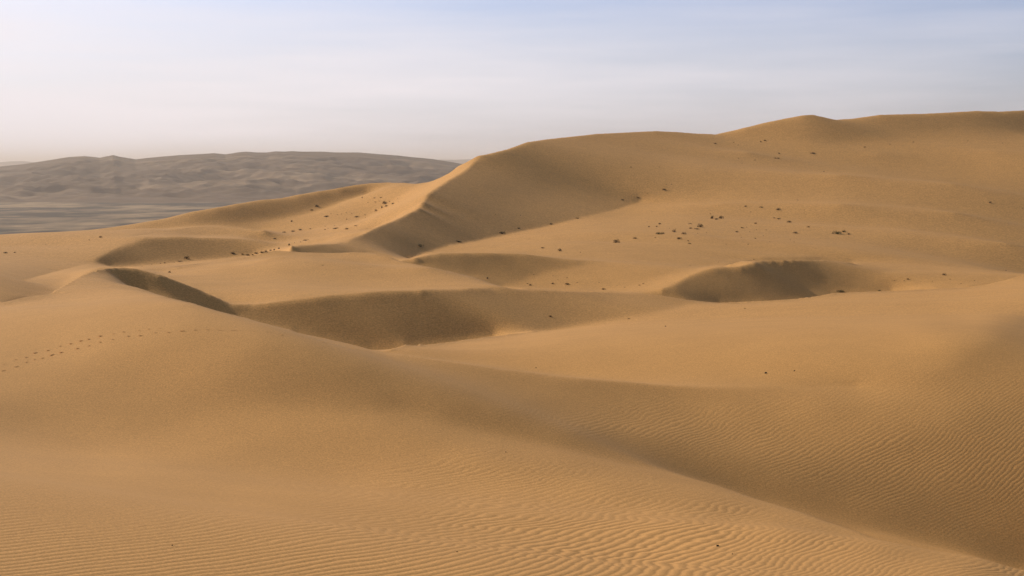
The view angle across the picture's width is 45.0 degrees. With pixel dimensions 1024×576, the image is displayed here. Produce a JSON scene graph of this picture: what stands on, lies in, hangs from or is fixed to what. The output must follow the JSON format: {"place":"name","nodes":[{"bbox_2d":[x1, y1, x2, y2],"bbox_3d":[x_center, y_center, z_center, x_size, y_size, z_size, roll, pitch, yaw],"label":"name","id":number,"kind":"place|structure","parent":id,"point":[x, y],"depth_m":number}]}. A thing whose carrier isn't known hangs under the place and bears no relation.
{"place":"outdoors","nodes":[
{"label":"outdoors","id":0,"kind":"place"},
{"bbox_2d":[0,202,244,233],"bbox_3d":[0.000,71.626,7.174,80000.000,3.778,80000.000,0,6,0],"label":"desert plain","id":1,"kind":"structure","parent":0,"point":[26,217],"depth_m":1789.42},
{"bbox_2d":[0,151,461,202],"bbox_3d":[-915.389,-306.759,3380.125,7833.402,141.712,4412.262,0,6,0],"label":"hills","id":2,"kind":"structure","parent":0,"point":[234,177],"depth_m":2963.34},
{"bbox_2d":[0,159,470,165],"bbox_3d":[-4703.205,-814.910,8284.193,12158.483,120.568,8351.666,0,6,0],"label":"distant hills","id":3,"kind":"structure","parent":0,"point":[462,161],"depth_m":10041.72},
{"bbox_2d":[0,110,1023,575],"bbox_3d":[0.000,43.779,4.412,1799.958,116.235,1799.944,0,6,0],"label":"dunes","id":4,"kind":"structure","parent":0,"point":[454,412],"depth_m":28.22},
{"bbox_2d":[0,0,1023,161],"label":"sky","id":5,"kind":"structure","parent":0,"point":[133,79]}
]}

